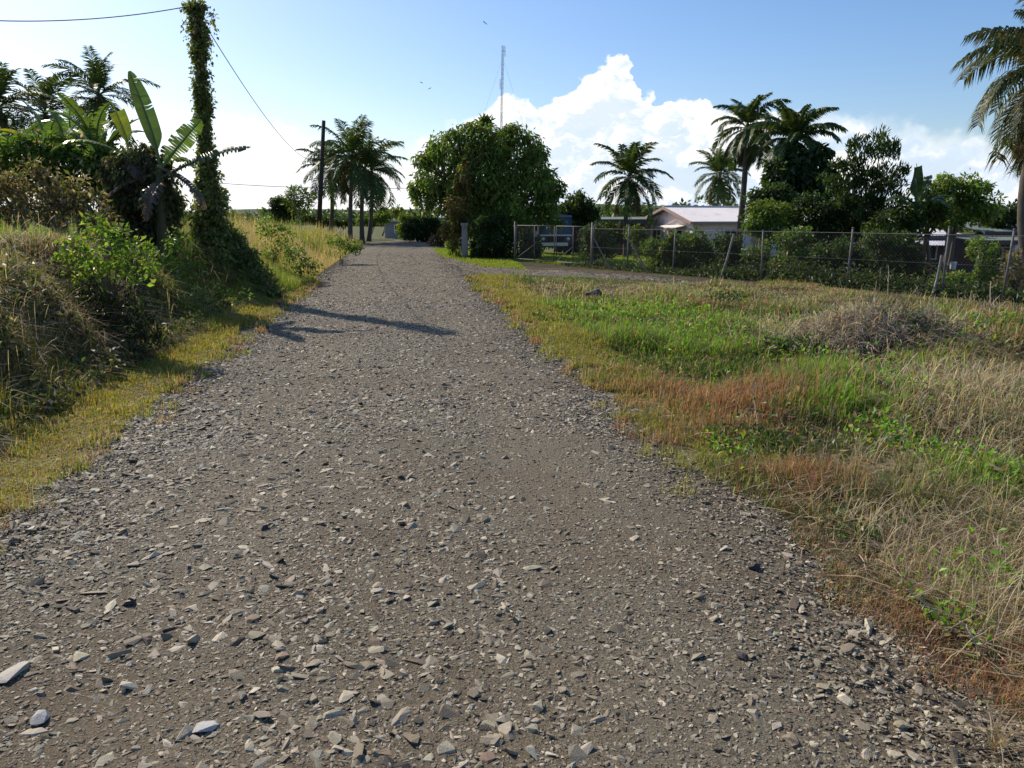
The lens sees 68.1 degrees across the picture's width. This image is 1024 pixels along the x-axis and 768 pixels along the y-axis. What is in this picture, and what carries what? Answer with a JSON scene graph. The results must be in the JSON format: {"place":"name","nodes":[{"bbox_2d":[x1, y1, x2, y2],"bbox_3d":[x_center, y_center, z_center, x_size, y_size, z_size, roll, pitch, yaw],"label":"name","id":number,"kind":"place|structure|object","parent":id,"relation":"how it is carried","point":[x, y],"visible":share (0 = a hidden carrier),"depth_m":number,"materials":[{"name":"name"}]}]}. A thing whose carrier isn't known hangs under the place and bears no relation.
{"place":"outdoors","nodes":[
{"label":"outdoors","id":0,"kind":"place"},
{"bbox_2d":[49,204,671,219],"bbox_3d":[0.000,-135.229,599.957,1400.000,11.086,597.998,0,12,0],"label":"hill","id":1,"kind":"structure","parent":0,"point":[357,211],"depth_m":404.12,"materials":[{"name":"green plant"}]},
{"bbox_2d":[0,239,1023,767],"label":"gravel road","id":2,"kind":"structure","parent":0,"point":[64,701],"depth_m":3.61,"materials":[{"name":"grey gravel"}]},
{"bbox_2d":[0,661,29,682],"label":"flat stone","id":3,"kind":"object","parent":2,"relation":"on","point":[10,673],"visible":1,"depth_m":3.01,"materials":[{"name":"white stone"}]},
{"bbox_2d":[30,710,49,725],"bbox_3d":[-1.717,1.214,2.753,0.063,0.046,0.091,-1,8,-23],"label":"flat stone","id":4,"kind":"object","parent":2,"relation":"on","point":[38,717],"visible":1,"depth_m":2.73,"materials":[{"name":"white stone"}]},
{"bbox_2d":[192,721,218,732],"bbox_3d":[-1.084,1.216,2.681,0.092,0.030,0.064,-4,4,-22],"label":"flat stone","id":5,"kind":"object","parent":2,"relation":"on","point":[204,726],"visible":1,"depth_m":2.67,"materials":[{"name":"white stone"}]},
{"bbox_2d":[0,274,735,599],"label":"edge grass","id":6,"kind":"structure","parent":2,"relation":"on","point":[495,298],"depth_m":7.68,"materials":[{"name":"green plant"}]},
{"bbox_2d":[910,687,1023,767],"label":"dry tuft","id":7,"kind":"object","parent":2,"relation":"on","point":[997,742],"visible":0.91,"depth_m":2.65,"materials":[{"name":"beige plant"}]},
{"bbox_2d":[0,224,1023,767],"bbox_3d":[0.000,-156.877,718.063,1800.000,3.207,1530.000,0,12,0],"label":"ground","id":8,"kind":"structure","parent":0,"point":[380,238],"depth_m":5.95,"materials":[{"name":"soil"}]},
{"bbox_2d":[0,61,56,229],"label":"palm tree","id":9,"kind":"object","parent":8,"relation":"on","point":[5,77],"visible":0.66,"depth_m":25.40,"materials":[{"name":"green plant"}]},
{"bbox_2d":[0,98,82,234],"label":"banana plant","id":10,"kind":"object","parent":8,"relation":"on","point":[52,125],"visible":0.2,"depth_m":18.84,"materials":[{"name":"green plant"}]},
{"bbox_2d":[0,68,95,234],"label":"palm tree","id":11,"kind":"object","parent":8,"relation":"on","point":[50,81],"visible":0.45,"depth_m":27.08,"materials":[{"name":"green plant"}]},
{"bbox_2d":[0,151,120,235],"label":"shrub","id":12,"kind":"object","parent":8,"relation":"on","point":[10,207],"visible":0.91,"depth_m":12.53,"materials":[{"name":"green plant"}]},
{"bbox_2d":[0,123,121,235],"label":"shrub","id":13,"kind":"object","parent":8,"relation":"on","point":[77,157],"visible":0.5,"depth_m":17.94,"materials":[{"name":"green plant"}]},
{"bbox_2d":[10,105,112,236],"bbox_3d":[-11.696,-5.323,20.559,2.674,4.207,1.896,0,12,0],"label":"banana plant","id":14,"kind":"object","parent":8,"relation":"on","point":[64,126],"visible":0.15,"depth_m":20.05,"materials":[{"name":"green plant"}]},
{"bbox_2d":[44,90,143,212],"bbox_3d":[-10.119,-4.881,18.422,1.994,3.974,1.827,7,14,29],"label":"banana plant","id":15,"kind":"object","parent":8,"relation":"on","point":[94,131],"visible":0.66,"depth_m":17.90,"materials":[{"name":"green plant"}]},
{"bbox_2d":[50,99,142,179],"bbox_3d":[-7.746,-4.090,15.202,2.037,3.122,1.750,5,13,23],"label":"banana plant","id":16,"kind":"object","parent":8,"relation":"on","point":[120,119],"visible":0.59,"depth_m":14.99,"materials":[{"name":"green plant"}]},
{"bbox_2d":[39,45,163,150],"bbox_3d":[-15.433,-8.715,28.746,3.969,7.478,3.994,0,12,0],"label":"palm tree","id":17,"kind":"object","parent":8,"relation":"on","point":[96,81],"visible":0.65,"depth_m":27.90,"materials":[{"name":"green plant"}]},
{"bbox_2d":[51,210,162,337],"bbox_3d":[-5.292,-1.283,9.944,1.417,1.940,0.524,0,12,0],"label":"leafy bush","id":18,"kind":"object","parent":8,"relation":"on","point":[100,263],"visible":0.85,"depth_m":9.85,"materials":[{"name":"green plant"}]},
{"bbox_2d":[62,273,176,366],"bbox_3d":[-5.176,-0.541,8.694,1.768,1.296,2.756,0,12,0],"label":"creeper bush","id":19,"kind":"object","parent":8,"relation":"on","point":[109,318],"visible":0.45,"depth_m":9.51,"materials":[{"name":"green plant"}]},
{"bbox_2d":[0,225,256,445],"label":"bank creeper","id":20,"kind":"object","parent":8,"relation":"on","point":[35,405],"visible":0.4,"depth_m":8.43,"materials":[{"name":"green plant"}]},
{"bbox_2d":[91,140,189,259],"bbox_3d":[-7.379,-3.550,14.878,1.869,2.362,1.310,0,12,0],"label":"vine draped thicket","id":21,"kind":"object","parent":8,"relation":"on","point":[126,202],"visible":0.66,"depth_m":14.57,"materials":[{"name":"green plant"}]},
{"bbox_2d":[0,214,284,489],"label":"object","id":22,"kind":"structure","parent":8,"relation":"on","point":[51,249],"depth_m":9.10,"materials":[{"name":"green plant"}]},
{"bbox_2d":[0,220,289,488],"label":"bank green grass","id":23,"kind":"structure","parent":8,"relation":"on","point":[167,281],"depth_m":12.46,"materials":[{"name":"green plant"}]},
{"bbox_2d":[0,258,311,520],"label":"verge grass","id":24,"kind":"structure","parent":8,"relation":"on","point":[232,325],"depth_m":7.58,"materials":[{"name":"green plant"}]},
{"bbox_2d":[99,70,250,264],"bbox_3d":[-6.459,-3.947,14.317,2.841,3.781,1.738,6,14,25],"label":"banana plant","id":25,"kind":"object","parent":8,"relation":"on","point":[147,116],"visible":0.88,"depth_m":14.36,"materials":[{"name":"green plant"}]},
{"bbox_2d":[0,206,354,291],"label":"tall green grass","id":26,"kind":"structure","parent":8,"relation":"on","point":[289,286],"depth_m":23.00,"materials":[{"name":"green plant"}]},
{"bbox_2d":[150,226,208,288],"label":"roadside bush","id":27,"kind":"object","parent":8,"relation":"on","point":[171,266],"visible":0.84,"depth_m":13.31,"materials":[{"name":"green plant"}]},
{"bbox_2d":[27,205,361,290],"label":"tall tan grass","id":28,"kind":"structure","parent":8,"relation":"on","point":[328,262],"depth_m":30.94,"materials":[{"name":"beige plant"}]},
{"bbox_2d":[172,277,255,306],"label":"roadside bush","id":29,"kind":"object","parent":8,"relation":"on","point":[219,296],"visible":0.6,"depth_m":13.56,"materials":[{"name":"green plant"}]},
{"bbox_2d":[179,0,290,297],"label":"vine covered pole","id":30,"kind":"object","parent":8,"relation":"on","point":[209,225],"visible":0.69,"depth_m":16.74,"materials":[{"name":"green plant"}]},
{"bbox_2d":[0,6,187,21],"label":"overhead cable","id":31,"kind":"object","parent":30,"relation":"attached to","point":[89,18],"visible":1,"depth_m":15.35,"materials":[{"name":"black rubber"}]},
{"bbox_2d":[254,212,303,265],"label":"roadside bush","id":32,"kind":"object","parent":8,"relation":"on","point":[283,244],"visible":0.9,"depth_m":22.08,"materials":[{"name":"green plant"}]},
{"bbox_2d":[267,195,298,224],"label":"dark bush","id":33,"kind":"object","parent":8,"relation":"on","point":[281,211],"visible":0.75,"depth_m":56.15,"materials":[{"name":"green plant"}]},
{"bbox_2d":[280,184,317,228],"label":"tree","id":34,"kind":"object","parent":8,"relation":"on","point":[297,203],"visible":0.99,"depth_m":53.35,"materials":[{"name":"green plant"}]},
{"bbox_2d":[278,243,323,279],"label":"roadside bush","id":35,"kind":"object","parent":8,"relation":"on","point":[302,259],"visible":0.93,"depth_m":20.72,"materials":[{"name":"green plant"}]},
{"bbox_2d":[314,120,325,233],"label":"utility pole","id":36,"kind":"object","parent":8,"relation":"on","point":[320,192],"visible":0.87,"depth_m":50.11,"materials":[{"name":"brown wood"}]},
{"bbox_2d":[295,143,348,232],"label":"palm tree","id":37,"kind":"object","parent":8,"relation":"on","point":[331,221],"visible":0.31,"depth_m":55.39,"materials":[{"name":"green plant"}]},
{"bbox_2d":[300,212,354,229],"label":"distant bush","id":38,"kind":"object","parent":8,"relation":"on","point":[304,219],"visible":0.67,"depth_m":58.38,"materials":[{"name":"green plant"}]},
{"bbox_2d":[323,233,364,263],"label":"roadside bush","id":39,"kind":"object","parent":8,"relation":"on","point":[350,248],"visible":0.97,"depth_m":29.45,"materials":[{"name":"green plant"}]},
{"bbox_2d":[301,114,404,239],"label":"palm tree","id":40,"kind":"object","parent":8,"relation":"on","point":[352,140],"visible":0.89,"depth_m":52.17,"materials":[{"name":"green plant"}]},
{"bbox_2d":[314,130,404,242],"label":"palm tree","id":41,"kind":"object","parent":8,"relation":"on","point":[379,190],"visible":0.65,"depth_m":53.34,"materials":[{"name":"green plant"}]},
{"bbox_2d":[339,142,408,241],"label":"palm tree","id":42,"kind":"object","parent":8,"relation":"on","point":[369,231],"visible":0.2,"depth_m":58.69,"materials":[{"name":"green plant"}]},
{"bbox_2d":[355,209,393,232],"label":"distant bush","id":43,"kind":"object","parent":8,"relation":"on","point":[380,217],"visible":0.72,"depth_m":64.28,"materials":[{"name":"green plant"}]},
{"bbox_2d":[384,220,403,237],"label":"block house","id":44,"kind":"structure","parent":8,"relation":"on","point":[390,228],"depth_m":68.59,"materials":[{"name":"concrete"}]},
{"bbox_2d":[394,211,412,239],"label":"distant bush","id":45,"kind":"object","parent":8,"relation":"on","point":[402,218],"visible":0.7,"depth_m":60.49,"materials":[{"name":"green plant"}]},
{"bbox_2d":[401,212,443,241],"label":"clipped hedge","id":46,"kind":"object","parent":8,"relation":"on","point":[420,229],"visible":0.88,"depth_m":56.39,"materials":[{"name":"green plant"}]},
{"bbox_2d":[427,228,448,246],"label":"red shrub","id":47,"kind":"object","parent":8,"relation":"on","point":[436,237],"visible":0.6,"depth_m":48.95,"materials":[{"name":"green plant"}]},
{"bbox_2d":[461,223,468,256],"bbox_3d":[-2.128,-6.372,34.195,0.340,1.760,0.340,0,12,0],"label":"gate post","id":48,"kind":"object","parent":8,"relation":"on","point":[464,239],"visible":0.88,"depth_m":34.03,"materials":[{"name":"concrete"}]},
{"bbox_2d":[405,119,568,248],"bbox_3d":[-1.184,-9.098,35.727,7.806,6.475,3.920,0,12,0],"label":"mango tree","id":49,"kind":"object","parent":8,"relation":"on","point":[500,184],"visible":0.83,"depth_m":35.09,"materials":[{"name":"green plant"}]},
{"bbox_2d":[440,157,473,256],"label":"climbing vine","id":50,"kind":"object","parent":49,"relation":"attached to","point":[458,209],"visible":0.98,"depth_m":34.20,"materials":[{"name":"green plant"}]},
{"bbox_2d":[467,211,543,258],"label":"hedge","id":51,"kind":"object","parent":8,"relation":"on","point":[491,232],"visible":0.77,"depth_m":33.30,"materials":[{"name":"green plant"}]},
{"bbox_2d":[0,194,1016,232],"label":"tree belt","id":52,"kind":"object","parent":8,"relation":"on","point":[326,213],"visible":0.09,"depth_m":151.50,"materials":[{"name":"green plant"}]},
{"bbox_2d":[509,193,527,254],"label":"yellow green shrub","id":53,"kind":"object","parent":8,"relation":"on","point":[516,210],"visible":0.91,"depth_m":33.65,"materials":[{"name":"green plant"}]},
{"bbox_2d":[526,215,576,254],"bbox_3d":[2.018,-8.181,41.435,2.260,2.048,4.925,-1,12,-6],"label":"parked truck","id":54,"kind":"object","parent":8,"relation":"on","point":[565,241],"visible":0.52,"depth_m":39.26,"materials":[{"name":"blue paint"}]},
{"bbox_2d":[514,221,593,267],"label":"pipe gate","id":55,"kind":"structure","parent":8,"relation":"on","point":[573,247],"depth_m":29.50,"materials":[{"name":"metal"}]},
{"bbox_2d":[443,257,707,284],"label":"side lane","id":56,"kind":"structure","parent":8,"relation":"on","point":[526,272],"depth_m":24.07,"materials":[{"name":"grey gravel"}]},
{"bbox_2d":[558,188,601,253],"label":"tree","id":57,"kind":"object","parent":8,"relation":"on","point":[587,212],"visible":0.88,"depth_m":42.55,"materials":[{"name":"green plant"}]},
{"bbox_2d":[576,222,618,261],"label":"shrub","id":58,"kind":"object","parent":8,"relation":"on","point":[605,250],"visible":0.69,"depth_m":30.36,"materials":[{"name":"green plant"}]},
{"bbox_2d":[571,220,627,253],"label":"shrub","id":59,"kind":"object","parent":8,"relation":"on","point":[611,224],"visible":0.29,"depth_m":44.00,"materials":[{"name":"green plant"}]},
{"bbox_2d":[572,217,656,253],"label":"open shed","id":60,"kind":"structure","parent":8,"relation":"on","point":[640,220],"depth_m":51.87,"materials":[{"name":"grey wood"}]},
{"bbox_2d":[588,141,673,256],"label":"palm tree","id":61,"kind":"object","parent":8,"relation":"on","point":[626,158],"visible":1,"depth_m":43.91,"materials":[{"name":"green plant"}]},
{"bbox_2d":[621,223,648,259],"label":"shrub","id":62,"kind":"object","parent":8,"relation":"on","point":[641,235],"visible":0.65,"depth_m":35.23,"materials":[{"name":"green plant"}]},
{"bbox_2d":[471,272,838,477],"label":"roadside turf","id":63,"kind":"structure","parent":8,"relation":"on","point":[491,280],"depth_m":11.07,"materials":[{"name":"green plant"}]},
{"bbox_2d":[639,235,675,267],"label":"shrub","id":64,"kind":"object","parent":8,"relation":"on","point":[654,245],"visible":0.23,"depth_m":26.70,"materials":[{"name":"green plant"}]},
{"bbox_2d":[654,228,689,267],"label":"shrub","id":65,"kind":"object","parent":8,"relation":"on","point":[667,248],"visible":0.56,"depth_m":25.99,"materials":[{"name":"green plant"}]},
{"bbox_2d":[663,226,720,269],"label":"shrub","id":66,"kind":"object","parent":8,"relation":"on","point":[690,241],"visible":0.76,"depth_m":25.55,"materials":[{"name":"green plant"}]},
{"bbox_2d":[687,147,750,205],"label":"palm tree","id":67,"kind":"object","parent":8,"relation":"on","point":[718,191],"visible":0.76,"depth_m":65.08,"materials":[{"name":"green plant"}]},
{"bbox_2d":[707,228,746,268],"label":"shrub","id":68,"kind":"object","parent":8,"relation":"on","point":[725,248],"visible":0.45,"depth_m":24.45,"materials":[{"name":"green plant"}]},
{"bbox_2d":[709,92,790,256],"bbox_3d":[12.266,-10.552,39.560,3.982,8.833,4.188,0,12,0],"label":"palm tree","id":69,"kind":"object","parent":8,"relation":"on","point":[746,148],"visible":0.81,"depth_m":38.91,"materials":[{"name":"green plant"}]},
{"bbox_2d":[738,237,773,270],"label":"shrub","id":70,"kind":"object","parent":8,"relation":"on","point":[766,250],"visible":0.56,"depth_m":23.62,"materials":[{"name":"green plant"}]},
{"bbox_2d":[498,272,1023,740],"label":"green grass","id":71,"kind":"structure","parent":8,"relation":"on","point":[682,343],"depth_m":9.83,"materials":[{"name":"green plant"}]},
{"bbox_2d":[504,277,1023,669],"bbox_3d":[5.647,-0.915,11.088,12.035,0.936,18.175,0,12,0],"label":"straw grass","id":72,"kind":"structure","parent":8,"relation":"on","point":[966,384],"depth_m":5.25,"materials":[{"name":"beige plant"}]},
{"bbox_2d":[644,206,888,256],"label":"pink house","id":73,"kind":"structure","parent":8,"relation":"on","point":[681,218],"depth_m":50.59,"materials":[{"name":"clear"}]},
{"bbox_2d":[738,179,804,248],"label":"yard tree","id":74,"kind":"object","parent":8,"relation":"on","point":[759,193],"visible":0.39,"depth_m":28.93,"materials":[{"name":"green plant"}]},
{"bbox_2d":[737,197,811,255],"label":"yard tree","id":75,"kind":"object","parent":8,"relation":"on","point":[773,219],"visible":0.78,"depth_m":26.14,"materials":[{"name":"green plant"}]},
{"bbox_2d":[529,281,1023,663],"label":"creeping weeds","id":76,"kind":"object","parent":8,"relation":"on","point":[795,348],"visible":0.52,"depth_m":6.00,"materials":[{"name":"green plant"}]},
{"bbox_2d":[554,250,1023,304],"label":"fence weeds","id":77,"kind":"object","parent":8,"relation":"on","point":[832,279],"visible":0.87,"depth_m":20.20,"materials":[{"name":"green plant"}]},
{"bbox_2d":[745,101,847,247],"bbox_3d":[13.474,-9.575,36.887,5.033,8.030,3.843,0,12,0],"label":"palm tree","id":78,"kind":"object","parent":8,"relation":"on","point":[794,127],"visible":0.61,"depth_m":35.70,"materials":[{"name":"green plant"}]},
{"bbox_2d":[759,141,840,208],"bbox_3d":[13.314,-8.303,35.559,3.879,5.873,2.490,0,12,0],"label":"leafy tree","id":79,"kind":"object","parent":8,"relation":"on","point":[798,169],"visible":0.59,"depth_m":34.73,"materials":[{"name":"green plant"}]},
{"bbox_2d":[768,224,833,275],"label":"shrub","id":80,"kind":"object","parent":8,"relation":"on","point":[791,243],"visible":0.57,"depth_m":22.41,"materials":[{"name":"green plant"}]},
{"bbox_2d":[584,311,1023,693],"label":"dead litter","id":81,"kind":"object","parent":8,"relation":"on","point":[941,610],"visible":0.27,"depth_m":4.34,"materials":[{"name":"brown plant"}]},
{"bbox_2d":[591,224,1023,299],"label":"wire fence","id":82,"kind":"object","parent":8,"relation":"on","point":[945,258],"visible":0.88,"depth_m":19.59,"materials":[{"name":"metal"}]},
{"bbox_2d":[772,188,855,250],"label":"yard tree","id":83,"kind":"object","parent":8,"relation":"on","point":[823,216],"visible":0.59,"depth_m":25.61,"materials":[{"name":"green plant"}]},
{"bbox_2d":[806,234,873,280],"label":"shrub","id":84,"kind":"object","parent":8,"relation":"on","point":[839,253],"visible":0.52,"depth_m":21.49,"materials":[{"name":"green plant"}]},
{"bbox_2d":[815,170,865,242],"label":"yard tree","id":85,"kind":"object","parent":8,"relation":"on","point":[853,221],"visible":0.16,"depth_m":26.59,"materials":[{"name":"green plant"}]},
{"bbox_2d":[722,278,1001,364],"bbox_3d":[4.673,-0.787,10.289,3.224,1.256,3.071,-6,14,-26],"label":"brush heap","id":86,"kind":"object","parent":8,"relation":"on","point":[855,328],"visible":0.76,"depth_m":9.78,"materials":[{"name":"brown plant"}]},
{"bbox_2d":[731,243,999,282],"bbox_3d":[11.309,-3.669,24.250,9.062,1.973,2.006,0,12,0],"label":"dark hedge","id":87,"kind":"object","parent":8,"relation":"on","point":[932,262],"visible":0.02,"depth_m":24.09,"materials":[{"name":"green plant"}]},
{"bbox_2d":[821,123,911,251],"bbox_3d":[11.726,-6.053,25.239,2.903,5.123,1.584,-3,13,-14],"label":"upright tree","id":88,"kind":"object","parent":8,"relation":"on","point":[870,201],"visible":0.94,"depth_m":24.93,"materials":[{"name":"green plant"}]},
{"bbox_2d":[854,194,929,264],"bbox_3d":[12.018,-4.613,24.087,2.279,2.780,1.404,0,12,0],"label":"yard tree","id":89,"kind":"object","parent":8,"relation":"on","point":[902,218],"visible":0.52,"depth_m":23.74,"materials":[{"name":"green plant"}]},
{"bbox_2d":[861,225,928,284],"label":"shrub","id":90,"kind":"object","parent":8,"relation":"on","point":[887,245],"visible":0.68,"depth_m":20.71,"materials":[{"name":"green plant"}]},
{"bbox_2d":[857,228,960,262],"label":"house","id":91,"kind":"structure","parent":8,"relation":"on","point":[936,239],"depth_m":43.33,"materials":[{"name":"metal"}]},
{"bbox_2d":[797,286,1023,359],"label":"brush heap","id":92,"kind":"object","parent":8,"relation":"on","point":[932,321],"visible":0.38,"depth_m":9.82,"materials":[{"name":"brown plant"}]},
{"bbox_2d":[885,163,952,262],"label":"banana plant","id":93,"kind":"object","parent":8,"relation":"on","point":[918,189],"visible":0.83,"depth_m":24.18,"materials":[{"name":"green plant"}]},
{"bbox_2d":[905,176,957,273],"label":"yard tree","id":94,"kind":"object","parent":8,"relation":"on","point":[935,212],"visible":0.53,"depth_m":25.11,"materials":[{"name":"green plant"}]},
{"bbox_2d":[928,269,968,285],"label":"shrub","id":95,"kind":"object","parent":8,"relation":"on","point":[956,276],"visible":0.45,"depth_m":21.24,"materials":[{"name":"green plant"}]},
{"bbox_2d":[922,167,1007,272],"bbox_3d":[16.668,-5.955,28.388,3.460,4.172,1.873,0,12,0],"label":"yard tree","id":96,"kind":"object","parent":8,"relation":"on","point":[974,202],"visible":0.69,"depth_m":27.92,"materials":[{"name":"green plant"}]},
{"bbox_2d":[943,222,1018,277],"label":"dark roofed house","id":97,"kind":"structure","parent":8,"relation":"on","point":[994,239],"depth_m":33.05,"materials":[{"name":"white wood"}]},
{"bbox_2d":[963,234,1002,287],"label":"shrub","id":98,"kind":"object","parent":8,"relation":"on","point":[979,271],"visible":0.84,"depth_m":18.95,"materials":[{"name":"green plant"}]},
{"bbox_2d":[950,0,1023,286],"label":"palm tree","id":99,"kind":"object","parent":8,"relation":"on","point":[1004,40],"visible":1,"depth_m":20.12,"materials":[{"name":"green plant"}]},
{"bbox_2d":[972,200,1016,234],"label":"yard tree","id":100,"kind":"object","parent":8,"relation":"on","point":[1009,219],"visible":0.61,"depth_m":32.95,"materials":[{"name":"green plant"}]},
{"bbox_2d":[987,248,1023,291],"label":"shrub","id":101,"kind":"object","parent":8,"relation":"on","point":[1018,276],"visible":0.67,"depth_m":18.00,"materials":[{"name":"green plant"}]},
{"bbox_2d":[0,0,1023,211],"label":"sky","id":102,"kind":"structure","parent":0,"point":[582,73],"materials":[{"name":"blue"}]},
{"bbox_2d":[432,246,654,269],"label":"lawn grass","id":103,"kind":"structure","parent":0,"point":[493,262],"depth_m":32.52,"materials":[{"name":"green plant"}]},
{"bbox_2d":[476,273,1023,722],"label":"dark grass","id":104,"kind":"structure","parent":0,"point":[756,354],"depth_m":6.31,"materials":[{"name":"green plant"}]},
{"bbox_2d":[485,274,1023,767],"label":"dry grass","id":105,"kind":"structure","parent":0,"point":[955,528],"depth_m":4.78,"materials":[{"name":"beige plant"}]},
{"bbox_2d":[511,271,1023,759],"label":"rusty grass","id":106,"kind":"structure","parent":0,"point":[719,395],"depth_m":6.42,"materials":[{"name":"brown plant"}]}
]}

